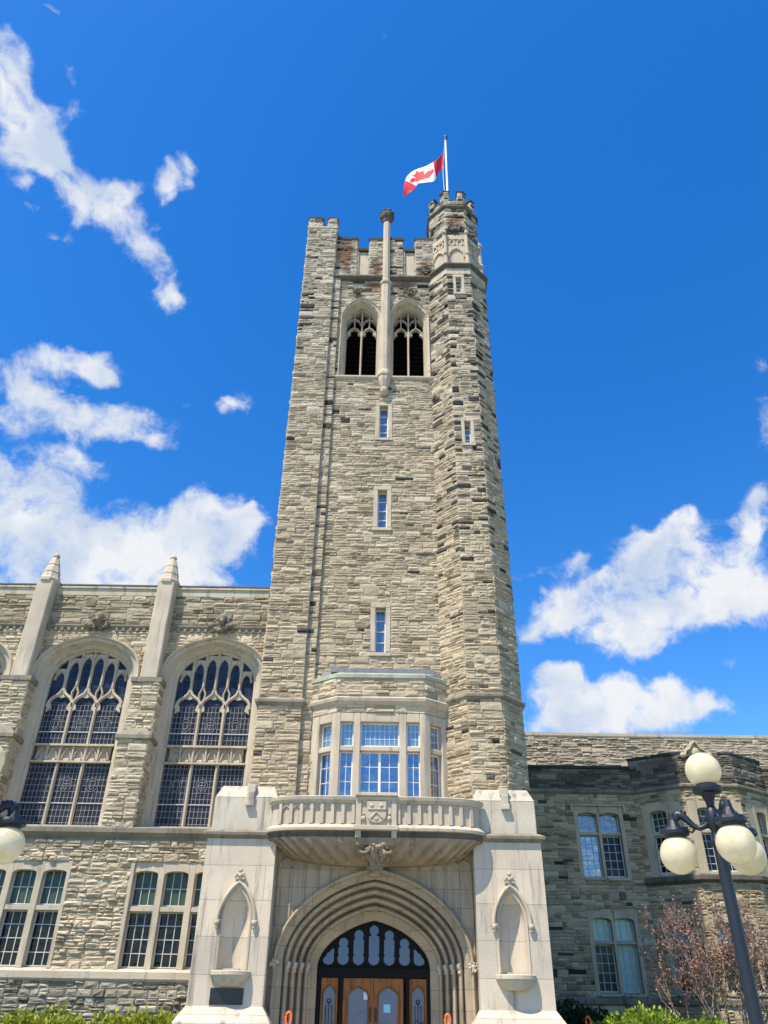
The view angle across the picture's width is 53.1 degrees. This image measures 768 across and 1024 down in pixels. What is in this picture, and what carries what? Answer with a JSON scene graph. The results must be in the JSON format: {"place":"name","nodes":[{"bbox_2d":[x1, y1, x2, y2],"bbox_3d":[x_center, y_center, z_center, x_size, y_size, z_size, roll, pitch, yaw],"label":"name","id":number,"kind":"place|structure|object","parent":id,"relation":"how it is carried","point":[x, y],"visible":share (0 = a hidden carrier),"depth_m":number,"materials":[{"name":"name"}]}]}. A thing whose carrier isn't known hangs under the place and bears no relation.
{"place":"outdoors","nodes":[
{"label":"outdoors","id":0,"kind":"place"},
{"bbox_2d":[0,746,26,864],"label":"street lamp","id":1,"kind":"object","parent":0,"point":[12,836],"visible":1,"depth_m":8.55,"materials":[{"name":"white glass"}]},
{"bbox_2d":[0,553,269,1023],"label":"assembly hall","id":2,"kind":"structure","parent":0,"point":[128,713],"depth_m":26.23,"materials":[{"name":"stone"}]},
{"bbox_2d":[0,643,12,682],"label":"tall window","id":3,"kind":"structure","parent":2,"relation":"in","point":[6,659],"depth_m":28.16,"materials":[{"name":"stone"}]},
{"bbox_2d":[0,860,73,967],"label":"low window","id":4,"kind":"structure","parent":2,"relation":"in","point":[36,890],"depth_m":23.00,"materials":[{"name":"stone"}]},
{"bbox_2d":[1,635,139,825],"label":"tall window","id":5,"kind":"structure","parent":2,"relation":"in","point":[79,704],"depth_m":27.12,"materials":[{"name":"glass"}]},
{"bbox_2d":[113,861,203,970],"bbox_3d":[-6.340,12.061,22.955,2.840,2.960,0.350,1,-34,0],"label":"low window","id":6,"kind":"structure","parent":2,"relation":"in","point":[161,934],"depth_m":22.96,"materials":[{"name":"stone"}]},
{"bbox_2d":[140,636,262,827],"bbox_3d":[-6.174,7.626,26.959,3.913,6.782,0.790,1,-34,0],"label":"tall window","id":7,"kind":"structure","parent":2,"relation":"in","point":[208,713],"depth_m":27.17,"materials":[{"name":"glass"}]},
{"bbox_2d":[0,0,767,735],"label":"sky","id":8,"kind":"structure","parent":0,"point":[165,165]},
{"bbox_2d":[240,190,530,1023],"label":"bell tower","id":9,"kind":"structure","parent":0,"point":[390,663],"depth_m":30.09,"materials":[{"name":"stone"}]},
{"bbox_2d":[338,297,380,374],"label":"belfry window","id":10,"kind":"structure","parent":9,"relation":"in","point":[362,340],"depth_m":37.52,"materials":[{"name":"stone"}]},
{"bbox_2d":[308,668,448,796],"bbox_3d":[-0.148,7.984,25.933,4.925,5.600,1.762,1,-34,0],"label":"oriel window","id":11,"kind":"structure","parent":9,"relation":"in","point":[374,730],"depth_m":25.73,"materials":[{"name":"stone"}]},
{"bbox_2d":[369,603,390,656],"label":"slit window","id":12,"kind":"structure","parent":9,"relation":"in","point":[380,612],"depth_m":28.45,"materials":[{"name":"stone"}]},
{"bbox_2d":[372,486,391,530],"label":"slit window","id":13,"kind":"structure","parent":9,"relation":"in","point":[382,498],"depth_m":31.44,"materials":[{"name":"stone"}]},
{"bbox_2d":[374,402,391,440],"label":"slit window","id":14,"kind":"structure","parent":9,"relation":"in","point":[383,417],"depth_m":33.99,"materials":[{"name":"stone"}]},
{"bbox_2d":[389,297,430,375],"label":"belfry window","id":15,"kind":"structure","parent":9,"relation":"in","point":[409,345],"depth_m":37.53,"materials":[{"name":"stone"}]},
{"bbox_2d":[443,135,448,190],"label":"flagpole","id":16,"kind":"object","parent":9,"relation":"on","point":[445,150],"visible":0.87,"depth_m":45.59,"materials":[{"name":"white metal"}]},
{"bbox_2d":[403,153,443,196],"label":"flag","id":17,"kind":"object","parent":16,"relation":"attached to","point":[427,173],"visible":1,"depth_m":44.73,"materials":[{"name":"red fabric"}]},
{"bbox_2d":[453,274,465,294],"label":"slit window","id":18,"kind":"structure","parent":9,"relation":"in","point":[458,279],"depth_m":37.84,"materials":[{"name":"stone"}]},
{"bbox_2d":[461,417,475,445],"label":"slit window","id":19,"kind":"structure","parent":9,"relation":"in","point":[467,423],"depth_m":32.68,"materials":[{"name":"stone"}]},
{"bbox_2d":[555,997,596,1023],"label":"yew","id":20,"kind":"object","parent":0,"point":[568,1005],"visible":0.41,"depth_m":27.70,"materials":[{"name":"green plant"}]},
{"bbox_2d":[525,732,767,767],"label":"lecture hall","id":21,"kind":"structure","parent":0,"point":[590,749],"depth_m":45.01,"materials":[{"name":"stone"}]},
{"bbox_2d":[528,740,767,1023],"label":"stone wing","id":22,"kind":"structure","parent":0,"point":[606,872],"depth_m":33.19,"materials":[{"name":"grey stone"}]},
{"bbox_2d":[570,804,631,880],"bbox_3d":[9.668,14.698,34.279,2.470,3.177,0.470,1,-34,0],"label":"window","id":23,"kind":"structure","parent":22,"relation":"in","point":[601,841],"depth_m":34.37,"materials":[{"name":"blue glass"}]},
{"bbox_2d":[586,911,649,997],"bbox_3d":[9.640,18.306,31.906,2.140,3.100,0.430,1,-34,0],"label":"window","id":24,"kind":"structure","parent":22,"relation":"in","point":[614,936],"depth_m":31.95,"materials":[{"name":"grey glass"}]},
{"bbox_2d":[644,803,678,876],"bbox_3d":[12.285,14.446,33.827,1.104,2.960,0.919,1,-34,0],"label":"window","id":25,"kind":"structure","parent":22,"relation":"in","point":[656,815],"depth_m":34.14,"materials":[{"name":"beige glass"}]},
{"bbox_2d":[662,916,700,996],"bbox_3d":[12.230,18.111,31.392,1.104,2.840,0.919,1,-34,0],"label":"window","id":26,"kind":"structure","parent":22,"relation":"in","point":[672,963],"depth_m":31.37,"materials":[{"name":"grey glass"}]},
{"bbox_2d":[691,801,743,874],"bbox_3d":[14.493,14.068,33.208,1.960,2.960,0.430,1,-34,0],"label":"window","id":27,"kind":"structure","parent":22,"relation":"in","point":[699,807],"depth_m":33.15,"materials":[{"name":"beige glass"}]},
{"bbox_2d":[709,914,767,996],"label":"window","id":28,"kind":"structure","parent":22,"relation":"in","point":[733,994],"depth_m":30.83,"materials":[{"name":"beige glass"}]},
{"bbox_2d":[752,805,767,869],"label":"window","id":29,"kind":"structure","parent":22,"relation":"in","point":[760,813],"depth_m":34.29,"materials":[{"name":"beige glass"}]},
{"bbox_2d":[660,753,766,1023],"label":"street lamp","id":30,"kind":"object","parent":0,"point":[736,845],"visible":1,"depth_m":8.36,"materials":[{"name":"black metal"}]},
{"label":"ground","id":31,"kind":"structure","parent":0,"visible":0},
{"bbox_2d":[0,1011,23,1023],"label":"juniper","id":32,"kind":"object","parent":31,"relation":"on","point":[8,1018],"visible":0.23,"depth_m":20.44,"materials":[{"name":"green plant"}]},
{"bbox_2d":[0,1001,73,1023],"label":"juniper","id":33,"kind":"object","parent":31,"relation":"on","point":[35,1019],"visible":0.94,"depth_m":19.98,"materials":[{"name":"green plant"}]},
{"bbox_2d":[52,1007,122,1023],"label":"juniper","id":34,"kind":"object","parent":31,"relation":"on","point":[66,1019],"visible":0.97,"depth_m":20.16,"materials":[{"name":"green plant"}]},
{"bbox_2d":[102,1003,164,1023],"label":"juniper","id":35,"kind":"object","parent":31,"relation":"on","point":[142,1017],"visible":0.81,"depth_m":20.23,"materials":[{"name":"green plant"}]},
{"bbox_2d":[145,1007,179,1023],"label":"juniper","id":36,"kind":"object","parent":31,"relation":"on","point":[159,1018],"visible":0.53,"depth_m":20.00,"materials":[{"name":"green plant"}]},
{"bbox_2d":[285,1011,291,1023],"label":"traffic post","id":37,"kind":"object","parent":31,"relation":"on","point":[290,1013],"visible":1,"depth_m":18.35,"materials":[{"name":"orange plastic"}]},
{"bbox_2d":[171,785,565,1023],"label":"entrance portal","id":38,"kind":"object","parent":31,"relation":"on","point":[364,889],"visible":1,"depth_m":21.04,"materials":[{"name":"stone"}]},
{"bbox_2d":[342,978,372,1023],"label":"door","id":39,"kind":"structure","parent":38,"relation":"in","point":[356,1010],"depth_m":20.94,"materials":[{"name":"brown wood"}]},
{"bbox_2d":[384,1004,389,1012],"bbox_3d":[0.080,13.470,20.858,0.180,0.190,0.008,1,-34,0],"label":"paper notice","id":40,"kind":"object","parent":38,"relation":"attached to","point":[386,1008],"visible":1,"depth_m":20.86,"materials":[{"name":"blue"}]},
{"bbox_2d":[373,978,402,1023],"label":"door","id":41,"kind":"structure","parent":38,"relation":"in","point":[385,991],"depth_m":20.96,"materials":[{"name":"brown wood"}]},
{"bbox_2d":[444,1013,450,1023],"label":"traffic post","id":42,"kind":"object","parent":31,"relation":"on","point":[448,1015],"visible":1,"depth_m":18.37,"materials":[{"name":"orange plastic"}]},
{"bbox_2d":[585,1016,591,1023],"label":"traffic post","id":43,"kind":"object","parent":31,"relation":"on","point":[586,1017],"visible":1,"depth_m":20.89,"materials":[{"name":"orange plastic"}]},
{"bbox_2d":[569,1000,617,1023],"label":"yew","id":44,"kind":"object","parent":31,"relation":"on","point":[593,1013],"visible":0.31,"depth_m":28.31,"materials":[{"name":"green plant"}]},
{"bbox_2d":[587,1010,645,1023],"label":"lime shrub","id":45,"kind":"object","parent":31,"relation":"on","point":[623,1020],"visible":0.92,"depth_m":21.87,"materials":[{"name":"green plant"}]},
{"bbox_2d":[621,1001,681,1023],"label":"lime shrub","id":46,"kind":"object","parent":31,"relation":"on","point":[650,1016],"visible":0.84,"depth_m":22.02,"materials":[{"name":"green plant"}]},
{"bbox_2d":[626,888,767,1023],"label":"budding tree","id":47,"kind":"object","parent":31,"relation":"on","point":[691,977],"visible":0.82,"depth_m":26.06,"materials":[{"name":"brown plant"}]},
{"bbox_2d":[666,1011,730,1023],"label":"lime shrub","id":48,"kind":"object","parent":31,"relation":"on","point":[713,1020],"visible":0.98,"depth_m":21.92,"materials":[{"name":"green plant"}]}
]}

